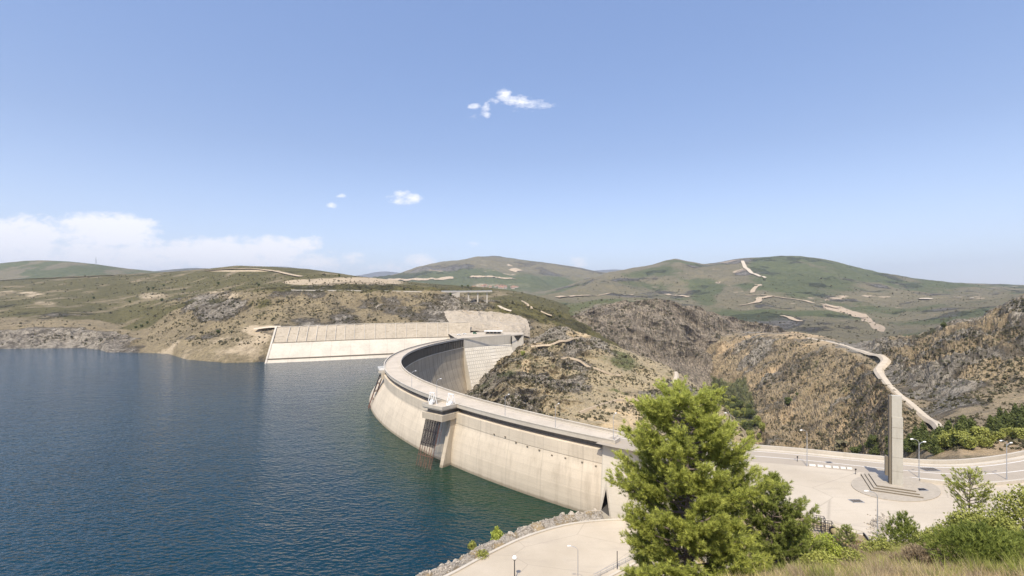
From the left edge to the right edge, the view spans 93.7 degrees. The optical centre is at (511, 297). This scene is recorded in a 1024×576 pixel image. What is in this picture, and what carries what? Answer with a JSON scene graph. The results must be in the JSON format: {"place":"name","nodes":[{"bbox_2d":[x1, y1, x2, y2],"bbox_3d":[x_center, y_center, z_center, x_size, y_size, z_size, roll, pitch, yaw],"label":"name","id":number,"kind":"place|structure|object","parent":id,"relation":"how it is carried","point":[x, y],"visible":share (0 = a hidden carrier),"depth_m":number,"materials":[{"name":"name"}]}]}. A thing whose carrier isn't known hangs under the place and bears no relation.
{"place":"outdoors","nodes":[
{"label":"outdoors","id":0,"kind":"place"},
{"bbox_2d":[0,260,158,279],"bbox_3d":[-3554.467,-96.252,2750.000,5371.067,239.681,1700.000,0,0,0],"label":"wooded ridge","id":1,"kind":"structure","parent":0,"point":[30,269],"depth_m":2521.41,"materials":[{"name":"plant"}]},
{"bbox_2d":[157,268,208,271],"bbox_3d":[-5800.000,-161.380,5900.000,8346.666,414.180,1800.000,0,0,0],"label":"hazy hills","id":2,"kind":"structure","parent":0,"point":[184,269],"depth_m":5851.06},
{"bbox_2d":[203,268,300,275],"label":"dirt track","id":3,"kind":"structure","parent":0,"point":[261,269],"depth_m":1031.29,"materials":[{"name":"soil"}]},
{"bbox_2d":[0,348,576,575],"bbox_3d":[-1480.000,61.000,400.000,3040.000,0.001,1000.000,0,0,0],"label":"water","id":4,"kind":"structure","parent":0,"point":[134,464],"depth_m":161.86,"materials":[{"name":"liquid"}]},
{"bbox_2d":[0,266,620,362],"bbox_3d":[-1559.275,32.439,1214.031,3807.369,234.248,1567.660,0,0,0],"label":"bank","id":5,"kind":"structure","parent":0,"point":[16,336],"depth_m":654.78,"materials":[{"name":"soil"}]},
{"bbox_2d":[0,274,563,345],"bbox_3d":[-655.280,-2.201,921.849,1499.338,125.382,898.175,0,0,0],"label":"scrub","id":6,"kind":"object","parent":5,"relation":"on","point":[263,312],"visible":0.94,"depth_m":612.61,"materials":[{"name":"green plant"}]},
{"bbox_2d":[265,322,469,362],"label":"concrete revetment","id":7,"kind":"object","parent":5,"relation":"on","point":[328,342],"visible":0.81,"depth_m":495.35,"materials":[{"name":"concrete"}]},
{"bbox_2d":[301,290,441,291],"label":"roadside wall","id":8,"kind":"structure","parent":5,"relation":"on","point":[363,290],"depth_m":651.87,"materials":[{"name":"concrete"}]},
{"bbox_2d":[442,290,491,302],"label":"pier bridge","id":9,"kind":"structure","parent":5,"relation":"on","point":[456,293],"depth_m":677.30,"materials":[{"name":"concrete"}]},
{"bbox_2d":[444,310,529,336],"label":"sprayed slope","id":10,"kind":"structure","parent":5,"relation":"on","point":[481,321],"depth_m":579.79,"materials":[{"name":"concrete"}]},
{"bbox_2d":[389,276,452,280],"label":"dirt track","id":11,"kind":"structure","parent":0,"point":[448,277],"depth_m":3427.07,"materials":[{"name":"soil"}]},
{"bbox_2d":[268,266,618,277],"bbox_3d":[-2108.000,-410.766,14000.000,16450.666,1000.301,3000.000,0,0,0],"label":"blue mountains","id":12,"kind":"structure","parent":0,"point":[378,274],"depth_m":13731.10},
{"bbox_2d":[448,332,523,338],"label":"terrace","id":13,"kind":"structure","parent":0,"point":[471,334],"depth_m":520.85,"materials":[{"name":"concrete"}]},
{"bbox_2d":[484,330,501,333],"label":"gate hut","id":14,"kind":"object","parent":13,"relation":"on","point":[492,332],"visible":1,"depth_m":525.09,"materials":[{"name":"concrete"}]},
{"bbox_2d":[372,256,605,293],"bbox_3d":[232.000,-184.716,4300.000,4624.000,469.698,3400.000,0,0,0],"label":"village mountain","id":15,"kind":"structure","parent":0,"point":[532,277],"depth_m":3802.51,"materials":[{"name":"plant"}]},
{"bbox_2d":[0,0,1023,284],"label":"sky","id":16,"kind":"structure","parent":0,"point":[349,137],"materials":[{"name":"blue"}]},
{"bbox_2d":[531,337,579,346],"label":"dirt track","id":17,"kind":"structure","parent":0,"point":[567,340],"depth_m":483.82,"materials":[{"name":"soil"}]},
{"bbox_2d":[451,521,702,575],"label":"shore road","id":18,"kind":"structure","parent":0,"point":[598,545],"depth_m":108.37,"materials":[{"name":"concrete"}]},
{"bbox_2d":[443,518,622,575],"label":"shore kerb","id":19,"kind":"structure","parent":18,"relation":"on","point":[514,541],"depth_m":115.93,"materials":[{"name":"concrete"}]},
{"bbox_2d":[594,551,633,575],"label":"steel railing","id":20,"kind":"object","parent":18,"relation":"on","point":[612,564],"visible":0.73,"depth_m":102.36,"materials":[{"name":"metal"}]},
{"bbox_2d":[608,561,636,575],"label":"railing kerb","id":21,"kind":"structure","parent":18,"relation":"on","point":[619,571],"depth_m":101.12,"materials":[{"name":"concrete"}]},
{"bbox_2d":[556,357,620,375],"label":"dirt track","id":22,"kind":"structure","parent":0,"point":[586,365],"depth_m":443.46,"materials":[{"name":"soil"}]},
{"bbox_2d":[578,398,630,412],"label":"dirt track","id":23,"kind":"structure","parent":0,"point":[589,408],"depth_m":346.71,"materials":[{"name":"soil"}]},
{"bbox_2d":[465,326,748,443],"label":"spur","id":24,"kind":"structure","parent":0,"point":[577,404],"depth_m":420.37,"materials":[{"name":"stone"}]},
{"bbox_2d":[464,334,523,390],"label":"thrust block","id":25,"kind":"structure","parent":24,"relation":"on","point":[479,360],"depth_m":474.71,"materials":[{"name":"concrete"}]},
{"bbox_2d":[369,338,622,511],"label":"arch dam","id":26,"kind":"structure","parent":24,"relation":"on","point":[538,455],"depth_m":165.36,"materials":[{"name":"concrete"}]},
{"bbox_2d":[368,375,381,408],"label":"trash rack","id":27,"kind":"object","parent":26,"relation":"attached to","point":[375,390],"visible":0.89,"depth_m":265.93,"materials":[{"name":"metal"}]},
{"bbox_2d":[416,419,442,469],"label":"trash rack","id":28,"kind":"object","parent":26,"relation":"hanging from","point":[432,435],"visible":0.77,"depth_m":174.50,"materials":[{"name":"metal"}]},
{"bbox_2d":[446,393,455,405],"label":"gate hoist","id":29,"kind":"object","parent":26,"relation":"on","point":[450,402],"visible":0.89,"depth_m":177.20,"materials":[{"name":"white paint"}]},
{"bbox_2d":[473,326,743,439],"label":"scrub","id":30,"kind":"object","parent":24,"relation":"on","point":[512,397],"visible":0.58,"depth_m":407.90,"materials":[{"name":"green plant"}]},
{"bbox_2d":[566,298,787,387],"bbox_3d":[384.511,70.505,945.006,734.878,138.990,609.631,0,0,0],"label":"gorge cliff","id":31,"kind":"structure","parent":0,"point":[694,369],"depth_m":790.37,"materials":[{"name":"stone"}]},
{"bbox_2d":[569,298,786,357],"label":"scrub","id":32,"kind":"object","parent":31,"relation":"on","point":[716,335],"visible":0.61,"depth_m":793.12,"materials":[{"name":"green plant"}]},
{"bbox_2d":[416,504,1004,575],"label":"hillside","id":33,"kind":"structure","parent":0,"point":[547,523],"depth_m":111.92,"materials":[{"name":"stone"}]},
{"bbox_2d":[467,540,476,549],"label":"shore bush","id":34,"kind":"object","parent":33,"relation":"on","point":[472,545],"visible":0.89,"depth_m":110.19,"materials":[{"name":"green plant"}]},
{"bbox_2d":[476,549,488,559],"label":"shore bush","id":35,"kind":"object","parent":33,"relation":"on","point":[482,553],"visible":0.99,"depth_m":107.25,"materials":[{"name":"green plant"}]},
{"bbox_2d":[490,526,503,539],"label":"shore bush","id":36,"kind":"object","parent":33,"relation":"on","point":[496,533],"visible":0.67,"depth_m":117.00,"materials":[{"name":"green plant"}]},
{"bbox_2d":[603,374,785,575],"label":"pine tree","id":37,"kind":"object","parent":33,"relation":"on","point":[675,483],"visible":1,"depth_m":26.80,"materials":[{"name":"green plant"}]},
{"bbox_2d":[600,445,862,568],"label":"abutment wall","id":38,"kind":"structure","parent":33,"relation":"on","point":[612,501],"depth_m":130.29,"materials":[{"name":"concrete"}]},
{"bbox_2d":[727,471,829,574],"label":"pine tree","id":39,"kind":"object","parent":33,"relation":"on","point":[771,509],"visible":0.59,"depth_m":30.31,"materials":[{"name":"green plant"}]},
{"bbox_2d":[754,529,833,565],"bbox_3d":[19.454,17.522,33.066,4.665,4.555,4.555,0,0,0],"label":"shrub","id":40,"kind":"object","parent":33,"relation":"on","point":[811,536],"visible":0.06,"depth_m":32.37,"materials":[{"name":"green plant"}]},
{"bbox_2d":[813,515,825,531],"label":"metal rack","id":41,"kind":"object","parent":33,"relation":"on","point":[816,525],"visible":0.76,"depth_m":82.26,"materials":[{"name":"metal"}]},
{"bbox_2d":[799,548,842,566],"bbox_3d":[17.581,14.940,27.001,2.264,1.369,1.953,0,0,0],"label":"shrub","id":42,"kind":"object","parent":33,"relation":"on","point":[819,554],"visible":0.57,"depth_m":27.00,"materials":[{"name":"green plant"}]},
{"bbox_2d":[820,520,832,533],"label":"metal rack","id":43,"kind":"object","parent":33,"relation":"on","point":[825,525],"visible":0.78,"depth_m":81.46,"materials":[{"name":"metal"}]},
{"bbox_2d":[816,531,844,562],"bbox_3d":[24.395,19.666,36.916,3.052,3.038,2.540,0,0,0],"label":"shrub","id":44,"kind":"object","parent":33,"relation":"on","point":[836,551],"visible":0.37,"depth_m":36.63,"materials":[{"name":"green plant"}]},
{"bbox_2d":[833,524,859,551],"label":"bush","id":45,"kind":"object","parent":33,"relation":"on","point":[850,538],"visible":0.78,"depth_m":55.96,"materials":[{"name":"green plant"}]},
{"bbox_2d":[839,547,870,563],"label":"shrub","id":46,"kind":"object","parent":33,"relation":"on","point":[848,555],"visible":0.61,"depth_m":35.99,"materials":[{"name":"green plant"}]},
{"bbox_2d":[848,542,864,550],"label":"slope bush","id":47,"kind":"object","parent":33,"relation":"on","point":[851,544],"visible":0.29,"depth_m":54.02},
{"bbox_2d":[864,490,877,536],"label":"street lamp","id":48,"kind":"object","parent":33,"relation":"on","point":[877,507],"visible":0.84,"depth_m":76.49,"materials":[{"name":"metal"}]},
{"bbox_2d":[720,522,1023,575],"bbox_3d":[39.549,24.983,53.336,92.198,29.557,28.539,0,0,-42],"label":"dry grass","id":49,"kind":"object","parent":33,"relation":"on","point":[889,570],"visible":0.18,"depth_m":21.84,"materials":[{"name":"plant"}]},
{"bbox_2d":[858,535,900,555],"bbox_3d":[33.969,23.045,43.786,3.797,2.330,2.922,0,0,18],"label":"shrub","id":50,"kind":"object","parent":33,"relation":"on","point":[882,543],"visible":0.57,"depth_m":43.97,"materials":[{"name":"green plant"}]},
{"bbox_2d":[884,548,909,564],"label":"slope bush","id":51,"kind":"object","parent":33,"relation":"on","point":[895,554],"visible":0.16,"depth_m":28.41,"materials":[{"name":"plant"}]},
{"bbox_2d":[872,510,925,545],"bbox_3d":[42.783,26.024,51.604,5.786,6.336,5.631,0,0,0],"label":"shrub","id":52,"kind":"object","parent":33,"relation":"on","point":[905,532],"visible":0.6,"depth_m":51.84,"materials":[{"name":"green plant"}]},
{"bbox_2d":[900,541,951,567],"bbox_3d":[23.578,14.905,26.989,2.892,2.069,2.919,0,0,0],"label":"shrub","id":53,"kind":"object","parent":33,"relation":"on","point":[913,550],"visible":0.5,"depth_m":27.00,"materials":[{"name":"plant"}]},
{"bbox_2d":[909,526,944,544],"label":"shrub","id":54,"kind":"object","parent":33,"relation":"on","point":[926,530],"visible":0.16,"depth_m":46.61,"materials":[{"name":"green plant"}]},
{"bbox_2d":[926,504,978,545],"bbox_3d":[36.381,18.505,38.133,4.365,3.745,4.747,0,0,-25],"label":"shrub","id":55,"kind":"object","parent":33,"relation":"on","point":[962,515],"visible":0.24,"depth_m":38.35,"materials":[{"name":"green plant"}]},
{"bbox_2d":[941,466,995,516],"bbox_3d":[41.969,19.316,44.225,3.812,7.981,3.674,0,0,40],"label":"young pine","id":56,"kind":"object","parent":33,"relation":"on","point":[984,494],"visible":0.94,"depth_m":43.95,"materials":[{"name":"green plant"}]},
{"bbox_2d":[918,518,1023,568],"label":"shrub","id":57,"kind":"object","parent":33,"relation":"on","point":[991,541],"visible":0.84,"depth_m":25.23,"materials":[{"name":"green plant"}]},
{"bbox_2d":[919,478,1023,485],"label":"wall","id":58,"kind":"structure","parent":33,"relation":"on","point":[1014,481],"depth_m":103.07,"materials":[{"name":"concrete"}]},
{"bbox_2d":[973,508,1021,532],"bbox_3d":[33.671,16.258,33.101,3.635,3.300,3.295,0,0,-23],"label":"shrub","id":59,"kind":"object","parent":33,"relation":"on","point":[1006,522],"visible":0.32,"depth_m":32.87,"materials":[{"name":"green plant"}]},
{"bbox_2d":[973,483,1023,531],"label":"shrub","id":60,"kind":"object","parent":33,"relation":"on","point":[1018,511],"visible":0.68,"depth_m":36.43,"materials":[{"name":"green plant"}]},
{"bbox_2d":[1004,527,1023,538],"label":"shrub","id":61,"kind":"object","parent":33,"relation":"on","point":[1018,534],"visible":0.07,"depth_m":27.23,"materials":[{"name":"green plant"}]},
{"bbox_2d":[741,261,766,277],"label":"dirt track","id":62,"kind":"structure","parent":0,"point":[746,267],"depth_m":2391.59,"materials":[{"name":"soil"}]},
{"bbox_2d":[742,295,771,304],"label":"dirt track","id":63,"kind":"structure","parent":0,"point":[758,299],"depth_m":1594.04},
{"bbox_2d":[531,256,1023,343],"bbox_3d":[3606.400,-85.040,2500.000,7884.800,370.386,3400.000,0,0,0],"label":"green mountain","id":64,"kind":"structure","parent":0,"point":[793,270],"depth_m":1812.59,"materials":[{"name":"plant"}]},
{"bbox_2d":[577,274,1022,338],"bbox_3d":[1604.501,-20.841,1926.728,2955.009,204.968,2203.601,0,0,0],"label":"scrub","id":65,"kind":"object","parent":64,"relation":"on","point":[941,319],"visible":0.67,"depth_m":1499.36,"materials":[{"name":"green plant"}]},
{"bbox_2d":[755,294,840,307],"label":"dirt track","id":66,"kind":"structure","parent":0,"point":[809,301],"depth_m":1584.30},
{"bbox_2d":[597,436,1023,481],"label":"road","id":67,"kind":"structure","parent":0,"point":[996,469],"depth_m":114.42,"materials":[{"name":"asphalt"}]},
{"bbox_2d":[614,436,1023,467],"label":"road marking","id":68,"kind":"object","parent":67,"relation":"on","point":[907,465],"visible":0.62,"depth_m":115.78,"materials":[{"name":"paint"}]},
{"bbox_2d":[747,455,1023,473],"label":"road marking","id":69,"kind":"object","parent":67,"relation":"on","point":[905,470],"visible":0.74,"depth_m":111.10,"materials":[{"name":"paint"}]},
{"bbox_2d":[999,440,1012,479],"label":"street lamp","id":70,"kind":"object","parent":67,"relation":"on","point":[1006,458],"visible":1,"depth_m":105.61,"materials":[{"name":"metal"}]},
{"bbox_2d":[614,435,1023,465],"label":"pavement","id":71,"kind":"structure","parent":0,"point":[995,461],"depth_m":118.30,"materials":[{"name":"concrete"}]},
{"bbox_2d":[626,438,1023,540],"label":"plaza","id":72,"kind":"structure","parent":0,"point":[830,492],"depth_m":95.17,"materials":[{"name":"concrete"}]},
{"bbox_2d":[617,431,1023,463],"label":"road parapet","id":73,"kind":"structure","parent":72,"relation":"on","point":[951,461],"depth_m":119.36,"materials":[{"name":"concrete"}]},
{"bbox_2d":[830,527,847,545],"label":"steel pipe","id":74,"kind":"object","parent":72,"relation":"on","point":[832,530],"visible":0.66,"depth_m":80.20,"materials":[{"name":"metal"}]},
{"bbox_2d":[864,509,898,538],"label":"rubble heap","id":75,"kind":"object","parent":72,"relation":"on","point":[880,520],"visible":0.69,"depth_m":83.63,"materials":[{"name":"stone"}]},
{"bbox_2d":[851,476,940,501],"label":"paved island","id":76,"kind":"structure","parent":72,"relation":"on","point":[859,484],"depth_m":98.22,"materials":[{"name":"concrete"}]},
{"bbox_2d":[861,395,923,497],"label":"monument","id":77,"kind":"object","parent":76,"relation":"on","point":[890,478],"visible":1,"depth_m":100.01,"materials":[{"name":"concrete"}]},
{"bbox_2d":[910,438,925,477],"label":"street lamp","id":78,"kind":"object","parent":72,"relation":"on","point":[919,459],"visible":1,"depth_m":106.51,"materials":[{"name":"metal"}]},
{"bbox_2d":[699,294,1023,459],"bbox_3d":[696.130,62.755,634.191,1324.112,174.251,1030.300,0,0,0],"label":"bank","id":79,"kind":"structure","parent":0,"point":[741,373],"depth_m":400.01,"materials":[{"name":"stone"}]},
{"bbox_2d":[759,421,765,431],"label":"broadleaf tree","id":80,"kind":"object","parent":79,"relation":"on","point":[762,426],"visible":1,"depth_m":452.00,"materials":[{"name":"green plant"}]},
{"bbox_2d":[849,446,858,453],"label":"broadleaf tree","id":81,"kind":"object","parent":79,"relation":"on","point":[854,449],"visible":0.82,"depth_m":262.51,"materials":[{"name":"plant"}]},
{"bbox_2d":[709,298,1023,451],"bbox_3d":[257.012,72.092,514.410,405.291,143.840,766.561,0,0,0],"label":"scrub","id":82,"kind":"object","parent":79,"relation":"on","point":[840,444],"visible":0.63,"depth_m":327.59,"materials":[{"name":"green plant"}]},
{"bbox_2d":[868,434,877,446],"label":"broadleaf tree","id":83,"kind":"object","parent":79,"relation":"on","point":[872,438],"visible":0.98,"depth_m":224.91,"materials":[{"name":"plant"}]},
{"bbox_2d":[872,442,879,454],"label":"pine tree","id":84,"kind":"object","parent":79,"relation":"on","point":[875,451],"visible":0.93,"depth_m":221.30,"materials":[{"name":"green plant"}]},
{"bbox_2d":[903,433,910,452],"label":"pine tree","id":85,"kind":"object","parent":79,"relation":"on","point":[906,440],"visible":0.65,"depth_m":175.32,"materials":[{"name":"green plant"}]},
{"bbox_2d":[904,435,916,452],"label":"pine tree","id":86,"kind":"object","parent":79,"relation":"on","point":[910,447],"visible":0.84,"depth_m":172.90,"materials":[{"name":"green plant"}]},
{"bbox_2d":[911,429,922,446],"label":"pine tree","id":87,"kind":"object","parent":79,"relation":"on","point":[919,436],"visible":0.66,"depth_m":170.59,"materials":[{"name":"green plant"}]},
{"bbox_2d":[915,420,928,434],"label":"pine tree","id":88,"kind":"object","parent":79,"relation":"on","point":[923,427],"visible":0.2,"depth_m":173.25,"materials":[{"name":"green plant"}]},
{"bbox_2d":[920,432,930,450],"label":"pine tree","id":89,"kind":"object","parent":79,"relation":"on","point":[924,446],"visible":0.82,"depth_m":159.19,"materials":[{"name":"green plant"}]},
{"bbox_2d":[927,435,943,454],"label":"pine tree","id":90,"kind":"object","parent":79,"relation":"on","point":[935,448],"visible":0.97,"depth_m":146.05,"materials":[{"name":"green plant"}]},
{"bbox_2d":[936,434,947,448],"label":"broadleaf tree","id":91,"kind":"object","parent":79,"relation":"on","point":[941,442],"visible":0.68,"depth_m":146.25,"materials":[{"name":"green plant"}]},
{"bbox_2d":[936,420,952,436],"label":"pine tree","id":92,"kind":"object","parent":79,"relation":"on","point":[948,426],"visible":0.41,"depth_m":152.72,"materials":[{"name":"green plant"}]},
{"bbox_2d":[942,432,954,446],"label":"broadleaf tree","id":93,"kind":"object","parent":79,"relation":"on","point":[946,436],"visible":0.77,"depth_m":144.09,"materials":[{"name":"green plant"}]},
{"bbox_2d":[948,421,965,445],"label":"pine tree","id":94,"kind":"object","parent":79,"relation":"on","point":[959,426],"visible":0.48,"depth_m":142.14,"materials":[{"name":"green plant"}]},
{"bbox_2d":[951,428,970,444],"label":"broadleaf tree","id":95,"kind":"object","parent":79,"relation":"on","point":[958,434],"visible":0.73,"depth_m":140.97,"materials":[{"name":"green plant"}]},
{"bbox_2d":[953,415,972,435],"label":"pine tree","id":96,"kind":"object","parent":79,"relation":"on","point":[964,422],"visible":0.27,"depth_m":151.17,"materials":[{"name":"green plant"}]},
{"bbox_2d":[959,436,977,448],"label":"broadleaf tree","id":97,"kind":"object","parent":79,"relation":"on","point":[967,442],"visible":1,"depth_m":136.70,"materials":[{"name":"green plant"}]},
{"bbox_2d":[967,418,976,436],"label":"pine tree","id":98,"kind":"object","parent":79,"relation":"on","point":[971,423],"visible":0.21,"depth_m":151.19,"materials":[{"name":"green plant"}]},
{"bbox_2d":[968,426,990,437],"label":"broadleaf tree","id":99,"kind":"object","parent":79,"relation":"on","point":[977,431],"visible":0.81,"depth_m":146.66,"materials":[{"name":"green plant"}]},
{"bbox_2d":[976,436,988,447],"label":"broadleaf tree","id":100,"kind":"object","parent":79,"relation":"on","point":[982,441],"visible":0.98,"depth_m":139.01,"materials":[{"name":"green plant"}]},
{"bbox_2d":[983,415,996,431],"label":"pine tree","id":101,"kind":"object","parent":79,"relation":"on","point":[991,424],"visible":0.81,"depth_m":180.00,"materials":[{"name":"green plant"}]},
{"bbox_2d":[992,420,1003,431],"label":"pine tree","id":102,"kind":"object","parent":79,"relation":"on","point":[999,425],"visible":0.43,"depth_m":167.28,"materials":[{"name":"green plant"}]},
{"bbox_2d":[991,431,1005,439],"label":"broadleaf tree","id":103,"kind":"object","parent":79,"relation":"on","point":[998,435],"visible":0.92,"depth_m":151.04,"materials":[{"name":"green plant"}]},
{"bbox_2d":[995,406,1003,418],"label":"pine tree","id":104,"kind":"object","parent":79,"relation":"on","point":[999,413],"visible":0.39,"depth_m":211.29,"materials":[{"name":"green plant"}]},
{"bbox_2d":[1001,412,1011,427],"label":"pine tree","id":105,"kind":"object","parent":79,"relation":"on","point":[1005,422],"visible":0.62,"depth_m":174.28,"materials":[{"name":"green plant"}]},
{"bbox_2d":[1005,427,1016,438],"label":"broadleaf tree","id":106,"kind":"object","parent":79,"relation":"on","point":[1009,432],"visible":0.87,"depth_m":151.56,"materials":[{"name":"green plant"}]},
{"bbox_2d":[1010,403,1018,417],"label":"pine tree","id":107,"kind":"object","parent":79,"relation":"on","point":[1014,408],"visible":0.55,"depth_m":217.55,"materials":[{"name":"green plant"}]},
{"bbox_2d":[1012,427,1023,438],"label":"broadleaf tree","id":108,"kind":"object","parent":79,"relation":"on","point":[1019,432],"visible":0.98,"depth_m":149.07,"materials":[{"name":"green plant"}]},
{"bbox_2d":[1014,403,1023,421],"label":"pine tree","id":109,"kind":"object","parent":79,"relation":"on","point":[1021,411],"visible":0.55,"depth_m":198.19,"materials":[{"name":"green plant"}]},
{"bbox_2d":[1014,414,1023,427],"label":"pine tree","id":110,"kind":"object","parent":79,"relation":"on","point":[1020,423],"visible":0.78,"depth_m":171.14,"materials":[{"name":"green plant"}]},
{"bbox_2d":[808,338,942,428],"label":"dirt track","id":111,"kind":"structure","parent":0,"point":[882,365],"depth_m":349.16,"materials":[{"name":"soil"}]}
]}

